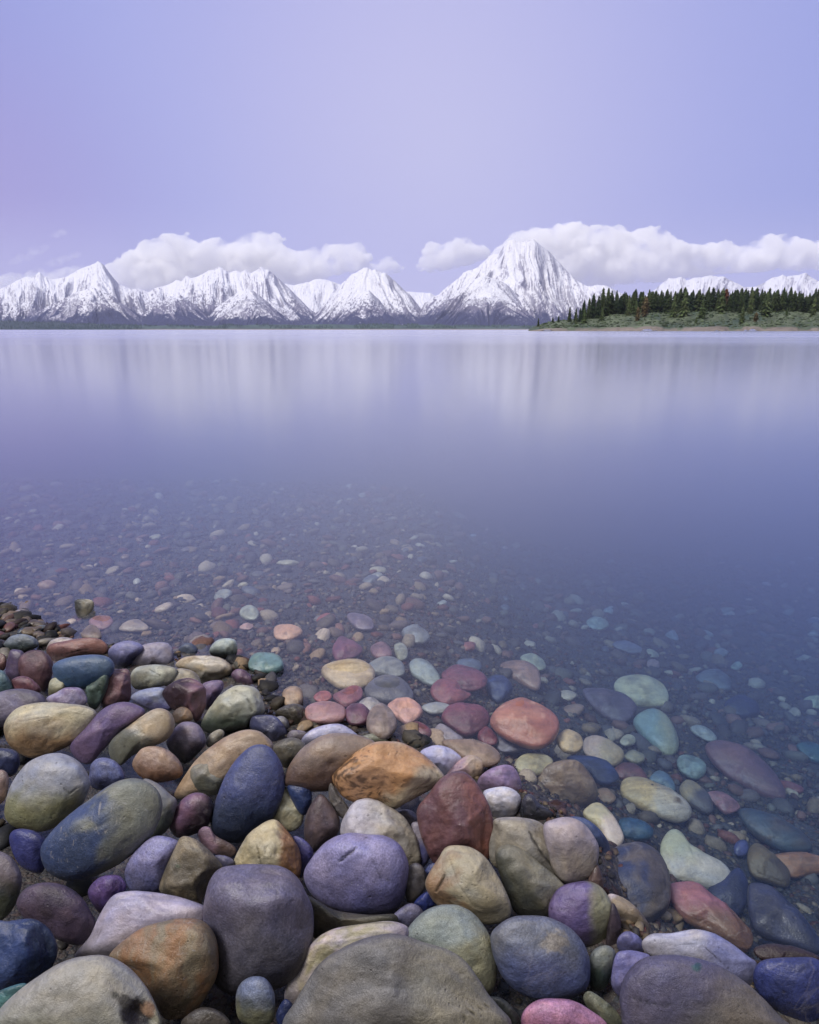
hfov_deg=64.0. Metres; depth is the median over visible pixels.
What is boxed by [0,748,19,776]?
cobble
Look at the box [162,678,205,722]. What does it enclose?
cobble
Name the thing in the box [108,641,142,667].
cobble
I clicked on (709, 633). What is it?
pebble
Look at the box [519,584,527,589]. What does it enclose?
pebble
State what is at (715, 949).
cobble
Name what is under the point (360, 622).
cobble
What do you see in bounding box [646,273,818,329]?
mountain
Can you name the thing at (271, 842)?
cobble
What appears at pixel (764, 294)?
conifer tree
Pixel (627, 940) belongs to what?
pebble
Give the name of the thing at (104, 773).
cobble
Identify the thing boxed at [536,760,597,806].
cobble
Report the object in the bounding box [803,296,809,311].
conifer tree
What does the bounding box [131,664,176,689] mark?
cobble
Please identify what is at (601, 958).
cobble
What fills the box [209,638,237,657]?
cobble
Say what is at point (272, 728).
cobble
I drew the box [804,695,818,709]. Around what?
cobble
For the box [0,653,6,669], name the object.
pebble
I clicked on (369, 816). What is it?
cobble
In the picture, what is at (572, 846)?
cobble
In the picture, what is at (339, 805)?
pebble
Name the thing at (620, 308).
conifer tree
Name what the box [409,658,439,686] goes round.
cobble
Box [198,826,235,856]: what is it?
pebble
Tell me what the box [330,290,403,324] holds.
mountain
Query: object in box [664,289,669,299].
conifer tree
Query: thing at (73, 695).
cobble
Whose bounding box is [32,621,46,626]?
pebble
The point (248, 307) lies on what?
mountain
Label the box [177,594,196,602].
pebble
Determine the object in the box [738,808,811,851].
cobble
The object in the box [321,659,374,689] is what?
cobble
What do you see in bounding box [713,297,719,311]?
conifer tree
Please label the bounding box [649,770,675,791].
cobble
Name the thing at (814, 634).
pebble
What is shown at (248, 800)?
cobble
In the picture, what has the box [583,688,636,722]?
cobble
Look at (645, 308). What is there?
conifer tree
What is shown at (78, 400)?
water
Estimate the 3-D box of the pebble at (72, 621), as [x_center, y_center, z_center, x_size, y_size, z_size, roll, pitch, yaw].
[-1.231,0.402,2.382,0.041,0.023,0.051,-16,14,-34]
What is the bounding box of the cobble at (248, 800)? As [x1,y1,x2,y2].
[210,744,284,842]
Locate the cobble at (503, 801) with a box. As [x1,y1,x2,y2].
[483,786,520,817]
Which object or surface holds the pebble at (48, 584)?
on the ground at (610, 508)
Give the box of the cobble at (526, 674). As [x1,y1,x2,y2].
[500,660,540,690]
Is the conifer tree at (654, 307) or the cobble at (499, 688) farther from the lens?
the conifer tree at (654, 307)
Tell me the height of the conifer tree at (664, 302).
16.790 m
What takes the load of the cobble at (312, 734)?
on the shore gravel at (412, 738)
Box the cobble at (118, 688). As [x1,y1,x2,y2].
[100,669,130,707]
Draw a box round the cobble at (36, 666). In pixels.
[18,650,52,691]
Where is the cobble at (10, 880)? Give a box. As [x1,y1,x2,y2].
[0,851,21,919]
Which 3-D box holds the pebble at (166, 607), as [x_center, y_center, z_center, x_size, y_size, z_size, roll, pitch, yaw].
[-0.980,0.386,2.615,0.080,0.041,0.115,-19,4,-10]
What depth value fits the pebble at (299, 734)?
1.65 m
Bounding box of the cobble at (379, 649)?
[370,641,391,658]
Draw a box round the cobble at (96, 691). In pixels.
[86,675,108,709]
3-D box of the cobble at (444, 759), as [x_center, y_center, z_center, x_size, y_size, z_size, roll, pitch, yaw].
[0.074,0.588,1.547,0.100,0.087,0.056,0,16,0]
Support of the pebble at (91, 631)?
on the shore gravel at (412, 738)
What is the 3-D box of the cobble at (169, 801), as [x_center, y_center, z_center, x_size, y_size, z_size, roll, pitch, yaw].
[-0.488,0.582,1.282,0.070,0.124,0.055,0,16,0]
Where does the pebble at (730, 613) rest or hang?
on the ground at (610, 508)
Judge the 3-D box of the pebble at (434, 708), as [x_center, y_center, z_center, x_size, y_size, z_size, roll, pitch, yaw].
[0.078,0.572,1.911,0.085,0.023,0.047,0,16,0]
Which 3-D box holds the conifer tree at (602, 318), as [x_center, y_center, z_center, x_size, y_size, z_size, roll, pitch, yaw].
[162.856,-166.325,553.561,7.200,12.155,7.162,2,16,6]
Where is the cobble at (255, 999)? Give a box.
[236,976,274,1023]
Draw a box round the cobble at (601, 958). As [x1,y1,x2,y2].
[589,945,615,990]
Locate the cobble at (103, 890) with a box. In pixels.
[88,875,125,912]
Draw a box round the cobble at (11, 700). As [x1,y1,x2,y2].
[0,689,45,726]
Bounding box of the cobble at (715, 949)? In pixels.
[642,929,756,984]
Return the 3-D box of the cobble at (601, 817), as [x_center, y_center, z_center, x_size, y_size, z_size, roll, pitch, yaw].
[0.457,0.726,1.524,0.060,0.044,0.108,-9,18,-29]
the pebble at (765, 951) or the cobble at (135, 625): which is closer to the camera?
the pebble at (765, 951)
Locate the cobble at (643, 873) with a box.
[615,842,670,921]
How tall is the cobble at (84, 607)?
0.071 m
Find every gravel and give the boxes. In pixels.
[0,602,818,1023]
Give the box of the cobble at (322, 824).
[304,794,339,851]
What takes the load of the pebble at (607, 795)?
on the ground at (610, 508)
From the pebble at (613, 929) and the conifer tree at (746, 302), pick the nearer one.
the pebble at (613, 929)
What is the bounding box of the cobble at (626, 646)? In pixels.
[612,640,641,653]
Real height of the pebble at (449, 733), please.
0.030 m
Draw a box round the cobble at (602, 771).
[567,755,618,784]
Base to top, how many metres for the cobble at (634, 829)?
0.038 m
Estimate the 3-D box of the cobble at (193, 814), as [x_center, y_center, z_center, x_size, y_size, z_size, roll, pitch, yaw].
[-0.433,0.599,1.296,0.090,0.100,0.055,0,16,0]
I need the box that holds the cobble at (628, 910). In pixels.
[608,894,649,930]
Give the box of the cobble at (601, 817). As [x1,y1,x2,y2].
[583,802,623,845]
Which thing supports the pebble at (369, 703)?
on the ground at (610, 508)
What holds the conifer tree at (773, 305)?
on the terrain at (634, 326)
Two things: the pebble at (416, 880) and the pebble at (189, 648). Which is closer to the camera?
the pebble at (416, 880)
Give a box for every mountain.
[0,261,314,324]
[21,288,144,324]
[140,295,215,325]
[206,289,292,325]
[285,279,340,312]
[312,268,421,323]
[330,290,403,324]
[407,292,434,308]
[411,275,544,325]
[420,239,650,329]
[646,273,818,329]
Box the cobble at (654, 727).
[633,708,678,755]
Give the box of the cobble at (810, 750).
[796,742,818,763]
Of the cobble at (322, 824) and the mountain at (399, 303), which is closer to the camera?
the cobble at (322, 824)
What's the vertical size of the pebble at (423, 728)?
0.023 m
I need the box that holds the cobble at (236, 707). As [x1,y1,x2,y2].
[201,685,264,732]
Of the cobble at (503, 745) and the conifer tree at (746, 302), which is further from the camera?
the conifer tree at (746, 302)
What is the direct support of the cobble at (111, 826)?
on the ground at (610, 508)
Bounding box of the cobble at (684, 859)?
[660,829,730,889]
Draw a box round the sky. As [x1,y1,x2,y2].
[0,0,818,297]
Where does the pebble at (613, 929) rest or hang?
on the ground at (610, 508)
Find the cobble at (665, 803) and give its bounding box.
[620,777,691,822]
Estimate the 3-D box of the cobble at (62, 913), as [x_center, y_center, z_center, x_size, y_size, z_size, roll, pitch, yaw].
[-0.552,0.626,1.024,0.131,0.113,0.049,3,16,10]
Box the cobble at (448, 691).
[430,678,470,704]
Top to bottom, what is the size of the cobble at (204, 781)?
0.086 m
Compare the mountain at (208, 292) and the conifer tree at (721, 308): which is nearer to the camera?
the conifer tree at (721, 308)
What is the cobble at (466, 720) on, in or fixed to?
on the ground at (610, 508)
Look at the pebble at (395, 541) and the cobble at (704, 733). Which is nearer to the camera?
the cobble at (704, 733)
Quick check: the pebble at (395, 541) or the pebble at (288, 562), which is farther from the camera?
the pebble at (395, 541)
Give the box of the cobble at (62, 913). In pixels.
[16,882,95,945]
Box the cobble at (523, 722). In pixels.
[490,697,559,749]
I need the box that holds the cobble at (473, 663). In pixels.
[456,658,481,670]
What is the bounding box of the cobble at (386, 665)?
[369,656,404,677]
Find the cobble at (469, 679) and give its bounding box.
[441,664,487,691]
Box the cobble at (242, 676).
[231,669,253,684]
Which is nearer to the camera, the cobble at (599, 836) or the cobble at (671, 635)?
the cobble at (599, 836)
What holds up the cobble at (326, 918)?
on the ground at (610, 508)
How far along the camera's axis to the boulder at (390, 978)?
0.85 m
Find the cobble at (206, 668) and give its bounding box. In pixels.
[175,655,231,682]
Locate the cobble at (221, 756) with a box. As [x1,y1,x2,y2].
[174,730,272,798]
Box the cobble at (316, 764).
[285,733,373,791]
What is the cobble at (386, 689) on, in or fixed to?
on the ground at (610, 508)
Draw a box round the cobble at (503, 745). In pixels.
[496,736,530,753]
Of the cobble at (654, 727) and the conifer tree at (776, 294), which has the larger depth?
the conifer tree at (776, 294)
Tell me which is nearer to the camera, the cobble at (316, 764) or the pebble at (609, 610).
the cobble at (316, 764)
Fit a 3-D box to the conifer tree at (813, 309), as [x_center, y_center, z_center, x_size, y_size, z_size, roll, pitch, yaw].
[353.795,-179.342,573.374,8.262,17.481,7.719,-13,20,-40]
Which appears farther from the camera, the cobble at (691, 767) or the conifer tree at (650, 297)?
the conifer tree at (650, 297)
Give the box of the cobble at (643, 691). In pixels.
[614,674,668,708]
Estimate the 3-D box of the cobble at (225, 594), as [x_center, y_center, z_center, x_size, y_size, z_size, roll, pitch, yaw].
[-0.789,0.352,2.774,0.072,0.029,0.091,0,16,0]
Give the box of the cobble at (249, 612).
[239,605,258,620]
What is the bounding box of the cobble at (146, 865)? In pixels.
[124,836,177,892]
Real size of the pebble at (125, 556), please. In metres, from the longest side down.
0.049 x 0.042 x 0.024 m
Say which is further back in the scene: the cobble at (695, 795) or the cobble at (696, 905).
the cobble at (695, 795)
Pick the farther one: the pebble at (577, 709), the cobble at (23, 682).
the pebble at (577, 709)
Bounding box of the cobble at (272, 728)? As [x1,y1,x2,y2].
[250,715,286,741]
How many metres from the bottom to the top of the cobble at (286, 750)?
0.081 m
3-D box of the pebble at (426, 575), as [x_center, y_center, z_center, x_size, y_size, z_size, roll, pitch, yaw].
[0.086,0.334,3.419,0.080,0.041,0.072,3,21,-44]
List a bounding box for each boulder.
[203,864,313,994]
[282,933,510,1023]
[619,954,788,1023]
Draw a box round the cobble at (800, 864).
[775,852,818,878]
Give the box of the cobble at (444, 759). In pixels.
[420,745,461,775]
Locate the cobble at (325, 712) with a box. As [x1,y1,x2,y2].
[305,701,345,724]
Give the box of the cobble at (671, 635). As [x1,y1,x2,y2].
[665,630,678,641]
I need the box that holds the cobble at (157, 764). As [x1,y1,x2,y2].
[132,746,182,782]
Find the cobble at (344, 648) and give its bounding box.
[332,636,362,660]
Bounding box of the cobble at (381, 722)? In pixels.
[366,703,396,739]
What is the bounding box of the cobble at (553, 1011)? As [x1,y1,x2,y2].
[521,998,606,1023]
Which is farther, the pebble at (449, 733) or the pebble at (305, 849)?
the pebble at (449, 733)
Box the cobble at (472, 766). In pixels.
[447,755,483,778]
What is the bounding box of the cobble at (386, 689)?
[364,675,412,704]
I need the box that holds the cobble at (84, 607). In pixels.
[74,599,93,617]
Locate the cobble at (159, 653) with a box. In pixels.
[131,642,173,664]
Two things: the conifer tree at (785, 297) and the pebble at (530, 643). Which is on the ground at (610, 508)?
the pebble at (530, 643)
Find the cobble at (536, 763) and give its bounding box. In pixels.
[514,753,552,775]
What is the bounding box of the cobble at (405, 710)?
[388,697,422,723]
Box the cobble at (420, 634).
[402,624,429,644]
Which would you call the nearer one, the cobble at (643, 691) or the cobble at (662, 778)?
the cobble at (662, 778)
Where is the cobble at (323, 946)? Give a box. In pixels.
[284,921,408,1003]
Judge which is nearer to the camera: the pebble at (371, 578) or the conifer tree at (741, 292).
the pebble at (371, 578)
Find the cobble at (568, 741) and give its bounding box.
[556,729,582,753]
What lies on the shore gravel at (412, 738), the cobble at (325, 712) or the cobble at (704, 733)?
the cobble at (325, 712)
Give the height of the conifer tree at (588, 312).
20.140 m
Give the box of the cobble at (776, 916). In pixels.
[747,883,818,954]
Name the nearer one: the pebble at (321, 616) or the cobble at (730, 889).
the cobble at (730, 889)
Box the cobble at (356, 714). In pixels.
[345,703,369,725]
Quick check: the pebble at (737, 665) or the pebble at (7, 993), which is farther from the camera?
the pebble at (737, 665)
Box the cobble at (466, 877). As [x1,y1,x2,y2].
[425,845,511,924]
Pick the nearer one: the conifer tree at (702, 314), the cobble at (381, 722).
the cobble at (381, 722)
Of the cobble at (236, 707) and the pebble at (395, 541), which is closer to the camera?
the cobble at (236, 707)
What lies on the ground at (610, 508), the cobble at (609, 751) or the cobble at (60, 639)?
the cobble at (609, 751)
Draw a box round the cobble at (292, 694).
[282,686,302,704]
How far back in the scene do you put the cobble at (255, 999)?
0.89 m
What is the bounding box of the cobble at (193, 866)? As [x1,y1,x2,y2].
[159,836,221,903]
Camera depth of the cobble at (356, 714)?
1.72 m
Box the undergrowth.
[539,310,818,328]
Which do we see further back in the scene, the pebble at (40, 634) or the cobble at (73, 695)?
the pebble at (40, 634)
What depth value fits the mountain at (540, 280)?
10610.79 m
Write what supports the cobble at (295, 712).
on the shore gravel at (412, 738)
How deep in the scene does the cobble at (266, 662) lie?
2.00 m
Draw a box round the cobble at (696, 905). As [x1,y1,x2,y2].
[670,881,752,952]
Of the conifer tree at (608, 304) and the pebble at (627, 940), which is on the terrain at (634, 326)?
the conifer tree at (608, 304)
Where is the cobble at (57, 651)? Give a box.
[46,638,108,660]
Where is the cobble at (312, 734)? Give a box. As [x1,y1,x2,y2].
[301,724,356,744]
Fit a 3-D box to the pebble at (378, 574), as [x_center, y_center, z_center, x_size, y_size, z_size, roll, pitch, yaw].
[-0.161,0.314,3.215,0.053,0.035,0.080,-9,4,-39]
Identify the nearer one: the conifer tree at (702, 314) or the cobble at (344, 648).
the cobble at (344, 648)
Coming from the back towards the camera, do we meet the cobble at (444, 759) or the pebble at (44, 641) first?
the pebble at (44, 641)
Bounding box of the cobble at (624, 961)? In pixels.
[611,950,649,995]
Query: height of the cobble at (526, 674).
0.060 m
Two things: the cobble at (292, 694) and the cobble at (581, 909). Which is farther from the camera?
the cobble at (292, 694)
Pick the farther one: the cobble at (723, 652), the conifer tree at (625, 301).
the conifer tree at (625, 301)
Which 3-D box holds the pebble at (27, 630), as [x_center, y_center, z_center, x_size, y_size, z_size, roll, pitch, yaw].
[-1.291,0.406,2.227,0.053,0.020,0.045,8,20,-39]
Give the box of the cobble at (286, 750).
[273,737,304,767]
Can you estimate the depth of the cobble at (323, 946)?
0.95 m
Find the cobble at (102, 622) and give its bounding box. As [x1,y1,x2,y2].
[89,615,113,629]
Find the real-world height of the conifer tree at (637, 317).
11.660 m
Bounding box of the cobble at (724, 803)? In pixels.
[708,791,739,814]
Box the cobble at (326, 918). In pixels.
[307,895,397,938]
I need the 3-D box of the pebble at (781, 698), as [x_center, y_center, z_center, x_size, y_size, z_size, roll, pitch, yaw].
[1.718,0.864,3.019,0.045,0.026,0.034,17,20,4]
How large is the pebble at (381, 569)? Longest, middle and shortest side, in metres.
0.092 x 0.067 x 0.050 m
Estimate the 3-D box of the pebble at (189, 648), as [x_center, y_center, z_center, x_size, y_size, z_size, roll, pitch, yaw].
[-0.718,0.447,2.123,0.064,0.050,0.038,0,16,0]
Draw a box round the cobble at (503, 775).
[477,765,521,790]
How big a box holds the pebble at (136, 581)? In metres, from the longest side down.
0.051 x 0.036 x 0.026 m
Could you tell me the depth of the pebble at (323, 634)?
2.35 m
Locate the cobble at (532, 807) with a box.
[520,794,553,820]
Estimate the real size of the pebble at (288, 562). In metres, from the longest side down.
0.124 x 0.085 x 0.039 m
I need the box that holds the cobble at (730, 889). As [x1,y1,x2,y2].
[708,867,748,915]
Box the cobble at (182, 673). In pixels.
[165,668,200,686]
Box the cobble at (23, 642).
[3,634,38,650]
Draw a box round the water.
[0,330,818,477]
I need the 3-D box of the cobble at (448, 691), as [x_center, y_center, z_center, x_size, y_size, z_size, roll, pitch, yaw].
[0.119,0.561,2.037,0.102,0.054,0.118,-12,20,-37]
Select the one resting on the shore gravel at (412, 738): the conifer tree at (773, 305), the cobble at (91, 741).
the cobble at (91, 741)
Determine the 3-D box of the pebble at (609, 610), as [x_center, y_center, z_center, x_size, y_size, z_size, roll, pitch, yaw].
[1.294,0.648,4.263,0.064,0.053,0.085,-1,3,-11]
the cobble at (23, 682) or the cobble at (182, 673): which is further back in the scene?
the cobble at (182, 673)
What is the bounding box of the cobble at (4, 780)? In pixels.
[0,770,8,803]
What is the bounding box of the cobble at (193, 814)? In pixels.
[169,792,212,837]
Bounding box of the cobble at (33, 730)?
[4,702,96,757]
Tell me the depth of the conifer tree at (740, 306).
610.25 m
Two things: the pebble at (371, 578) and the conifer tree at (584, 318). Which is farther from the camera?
the conifer tree at (584, 318)
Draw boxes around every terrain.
[0,321,534,329]
[528,311,818,330]
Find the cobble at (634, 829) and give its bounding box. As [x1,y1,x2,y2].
[618,817,653,840]
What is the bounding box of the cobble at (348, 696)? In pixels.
[333,685,362,707]
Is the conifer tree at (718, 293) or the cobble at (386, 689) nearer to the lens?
the cobble at (386, 689)
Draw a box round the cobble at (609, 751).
[583,735,623,766]
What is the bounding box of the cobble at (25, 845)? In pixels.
[9,829,44,873]
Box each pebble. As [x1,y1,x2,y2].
[0,647,9,657]
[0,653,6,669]
[0,983,25,1007]
[3,622,15,631]
[21,627,33,635]
[28,619,38,626]
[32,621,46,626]
[33,631,41,637]
[36,632,44,638]
[37,580,56,588]
[38,638,53,645]
[48,678,65,695]
[67,618,76,624]
[81,624,101,638]
[121,554,128,558]
[133,578,140,584]
[149,534,160,539]
[155,602,173,613]
[172,707,192,723]
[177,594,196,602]
[178,643,196,653]
[181,1007,229,1023]
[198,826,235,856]
[206,729,224,746]
[215,855,233,866]
[238,582,247,586]
[239,623,252,629]
[241,586,260,594]
[252,571,264,576]
[276,560,298,565]
[276,999,292,1023]
[277,716,288,728]
[287,730,306,739]
[287,785,311,815]
[293,836,312,877]
[313,691,331,701]
[315,628,329,640]
[316,613,335,620]
[328,783,348,817]
[359,697,379,709]
[362,575,378,582]
[363,734,387,741]
[369,566,386,573]
[371,572,383,576]
[377,576,390,583]
[390,539,399,544]
[394,643,407,660]
[394,903,422,926]
[397,809,416,824]
[405,863,426,902]
[414,891,434,911]
[415,721,431,736]
[416,556,426,562]
[419,571,432,579]
[422,702,448,714]
[425,863,434,875]
[435,723,462,738]
[438,600,446,604]
[463,641,475,651]
[477,726,497,745]
[491,996,519,1023]
[501,604,509,610]
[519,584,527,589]
[524,640,535,647]
[561,690,577,700]
[564,703,583,716]
[570,608,582,612]
[583,991,621,1023]
[588,865,603,887]
[598,788,615,803]
[603,608,612,614]
[606,903,620,945]
[617,931,643,951]
[620,734,635,746]
[624,750,644,764]
[646,649,658,657]
[646,659,659,667]
[704,630,713,636]
[723,611,734,615]
[731,661,742,670]
[733,840,748,856]
[754,944,818,959]
[777,696,786,702]
[780,780,803,793]
[807,632,818,636]
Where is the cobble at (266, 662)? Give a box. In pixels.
[248,652,283,673]
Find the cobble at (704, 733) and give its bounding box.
[690,725,716,741]
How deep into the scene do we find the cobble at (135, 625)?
2.32 m
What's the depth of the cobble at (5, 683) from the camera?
1.77 m
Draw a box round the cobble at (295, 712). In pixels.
[275,703,304,724]
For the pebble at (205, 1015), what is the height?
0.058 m
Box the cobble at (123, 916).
[74,891,202,957]
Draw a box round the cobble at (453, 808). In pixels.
[416,771,492,862]
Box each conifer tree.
[567,308,571,321]
[577,308,581,321]
[580,300,586,319]
[580,309,587,323]
[586,298,591,318]
[590,293,595,318]
[593,296,601,318]
[599,308,604,320]
[600,288,608,316]
[604,288,613,315]
[610,291,615,313]
[615,296,624,313]
[623,295,628,311]
[625,297,631,315]
[631,293,635,313]
[631,300,638,314]
[635,307,640,320]
[637,292,642,307]
[639,291,644,312]
[639,297,650,317]
[648,291,652,312]
[649,291,662,312]
[658,291,663,311]
[661,295,666,312]
[663,298,670,313]
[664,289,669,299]
[668,296,678,317]
[676,290,689,317]
[676,295,680,311]
[677,288,682,304]
[689,292,693,312]
[691,289,701,311]
[692,294,699,310]
[696,299,706,318]
[704,294,711,311]
[709,295,714,311]
[710,287,717,307]
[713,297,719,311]
[716,287,727,313]
[716,289,720,301]
[721,289,729,305]
[725,294,733,311]
[726,291,734,312]
[733,289,739,311]
[737,295,743,312]
[737,305,745,324]
[738,288,745,301]
[744,290,749,310]
[745,290,755,313]
[752,312,758,321]
[753,292,759,311]
[756,296,763,310]
[759,291,772,316]
[760,291,766,301]
[770,296,776,312]
[771,290,781,311]
[779,293,786,310]
[783,292,789,309]
[785,291,799,311]
[786,294,791,308]
[798,293,805,311]
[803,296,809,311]
[805,295,813,312]
[809,297,817,316]
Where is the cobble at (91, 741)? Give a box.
[70,702,144,763]
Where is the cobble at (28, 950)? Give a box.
[0,918,57,989]
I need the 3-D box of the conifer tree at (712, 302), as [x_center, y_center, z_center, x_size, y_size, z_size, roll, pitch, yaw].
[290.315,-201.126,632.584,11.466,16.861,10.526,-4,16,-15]
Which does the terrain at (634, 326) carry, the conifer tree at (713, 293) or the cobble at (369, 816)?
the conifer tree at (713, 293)
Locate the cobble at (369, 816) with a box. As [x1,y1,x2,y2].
[340,798,420,864]
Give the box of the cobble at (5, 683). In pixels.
[0,670,13,691]
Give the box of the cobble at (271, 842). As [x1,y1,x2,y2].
[234,819,300,878]
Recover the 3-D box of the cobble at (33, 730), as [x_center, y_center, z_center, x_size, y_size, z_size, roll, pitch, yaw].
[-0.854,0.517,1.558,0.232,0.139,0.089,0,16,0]
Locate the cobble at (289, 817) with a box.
[274,787,303,831]
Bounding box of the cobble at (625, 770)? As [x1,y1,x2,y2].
[615,762,646,780]
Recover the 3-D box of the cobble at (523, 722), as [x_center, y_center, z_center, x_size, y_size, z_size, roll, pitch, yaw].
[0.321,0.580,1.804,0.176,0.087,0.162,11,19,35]
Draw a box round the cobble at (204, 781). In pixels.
[190,764,222,795]
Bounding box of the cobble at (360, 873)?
[304,833,408,914]
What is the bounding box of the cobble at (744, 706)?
[724,695,759,718]
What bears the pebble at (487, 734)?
on the ground at (610, 508)
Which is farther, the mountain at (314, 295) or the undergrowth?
the mountain at (314, 295)
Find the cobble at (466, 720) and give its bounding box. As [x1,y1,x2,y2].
[441,702,489,737]
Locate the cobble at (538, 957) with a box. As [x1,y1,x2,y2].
[490,915,589,999]
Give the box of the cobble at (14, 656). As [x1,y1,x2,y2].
[6,649,23,680]
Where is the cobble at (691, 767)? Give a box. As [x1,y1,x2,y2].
[677,754,706,779]
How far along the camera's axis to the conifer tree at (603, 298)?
605.15 m
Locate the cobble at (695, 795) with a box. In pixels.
[679,780,712,814]
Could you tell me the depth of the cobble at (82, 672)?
1.75 m
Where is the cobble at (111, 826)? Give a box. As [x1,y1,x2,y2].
[40,778,162,880]
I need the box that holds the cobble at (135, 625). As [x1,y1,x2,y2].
[119,619,148,631]
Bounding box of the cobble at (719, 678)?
[695,669,731,691]
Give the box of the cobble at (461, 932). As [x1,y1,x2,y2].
[408,904,497,994]
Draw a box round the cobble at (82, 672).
[52,655,114,689]
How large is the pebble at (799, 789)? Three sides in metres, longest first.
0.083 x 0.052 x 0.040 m
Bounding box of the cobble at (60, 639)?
[46,637,71,649]
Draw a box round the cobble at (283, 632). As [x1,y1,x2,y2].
[274,624,302,640]
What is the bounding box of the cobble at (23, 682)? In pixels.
[11,676,40,692]
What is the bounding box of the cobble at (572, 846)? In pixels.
[543,817,598,883]
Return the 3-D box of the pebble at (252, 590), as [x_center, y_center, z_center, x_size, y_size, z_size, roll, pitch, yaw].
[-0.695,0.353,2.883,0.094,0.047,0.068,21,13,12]
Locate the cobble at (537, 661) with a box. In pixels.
[520,653,545,671]
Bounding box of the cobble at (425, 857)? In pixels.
[411,822,429,866]
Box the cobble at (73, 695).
[46,687,86,704]
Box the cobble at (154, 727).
[109,708,174,764]
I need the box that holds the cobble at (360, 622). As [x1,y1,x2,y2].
[347,613,373,630]
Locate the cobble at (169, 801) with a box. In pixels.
[143,779,176,837]
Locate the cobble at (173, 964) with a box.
[109,918,218,1019]
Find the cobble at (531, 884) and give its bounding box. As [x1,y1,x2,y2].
[495,844,563,916]
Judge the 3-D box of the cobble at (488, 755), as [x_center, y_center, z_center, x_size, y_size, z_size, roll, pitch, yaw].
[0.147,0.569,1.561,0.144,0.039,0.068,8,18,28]
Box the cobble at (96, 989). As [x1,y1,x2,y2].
[0,955,162,1023]
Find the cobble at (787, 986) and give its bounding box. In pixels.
[753,957,818,1021]
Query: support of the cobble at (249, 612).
on the ground at (610, 508)
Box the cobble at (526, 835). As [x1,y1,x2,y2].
[489,817,558,878]
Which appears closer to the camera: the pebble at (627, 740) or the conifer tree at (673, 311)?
the pebble at (627, 740)
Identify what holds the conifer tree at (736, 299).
on the terrain at (634, 326)
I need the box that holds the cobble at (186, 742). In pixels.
[166,721,205,762]
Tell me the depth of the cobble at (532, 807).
1.39 m
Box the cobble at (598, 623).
[586,616,608,630]
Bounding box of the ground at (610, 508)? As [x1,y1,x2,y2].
[0,456,818,1023]
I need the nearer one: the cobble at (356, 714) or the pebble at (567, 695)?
the cobble at (356, 714)
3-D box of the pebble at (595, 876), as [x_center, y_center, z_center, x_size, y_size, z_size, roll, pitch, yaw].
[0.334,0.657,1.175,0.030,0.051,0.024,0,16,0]
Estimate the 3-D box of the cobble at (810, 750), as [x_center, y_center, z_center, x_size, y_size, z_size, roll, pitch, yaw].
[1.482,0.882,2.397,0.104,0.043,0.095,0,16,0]
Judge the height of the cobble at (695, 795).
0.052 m
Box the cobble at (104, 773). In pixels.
[89,757,124,789]
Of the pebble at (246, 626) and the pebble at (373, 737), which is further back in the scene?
the pebble at (246, 626)
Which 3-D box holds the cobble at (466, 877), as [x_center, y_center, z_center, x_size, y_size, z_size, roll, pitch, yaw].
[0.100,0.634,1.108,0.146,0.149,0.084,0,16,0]
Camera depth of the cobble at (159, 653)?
2.04 m
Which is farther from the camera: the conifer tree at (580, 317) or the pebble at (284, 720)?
the conifer tree at (580, 317)
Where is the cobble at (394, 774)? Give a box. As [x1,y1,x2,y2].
[332,741,443,808]
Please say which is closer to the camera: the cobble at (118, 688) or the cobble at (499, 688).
the cobble at (118, 688)
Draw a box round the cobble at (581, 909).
[548,881,610,946]
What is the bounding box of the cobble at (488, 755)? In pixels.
[442,739,500,767]
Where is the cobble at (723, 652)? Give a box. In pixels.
[714,648,727,656]
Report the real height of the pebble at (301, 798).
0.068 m
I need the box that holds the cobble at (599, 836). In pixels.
[571,816,609,852]
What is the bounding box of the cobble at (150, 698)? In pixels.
[131,687,171,710]
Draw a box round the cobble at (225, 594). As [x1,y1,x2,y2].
[214,589,231,599]
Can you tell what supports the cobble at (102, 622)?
on the ground at (610, 508)
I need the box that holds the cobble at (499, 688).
[485,674,512,703]
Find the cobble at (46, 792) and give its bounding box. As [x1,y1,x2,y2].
[4,753,89,831]
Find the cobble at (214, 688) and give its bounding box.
[203,680,223,709]
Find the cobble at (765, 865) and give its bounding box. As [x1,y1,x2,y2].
[747,843,789,887]

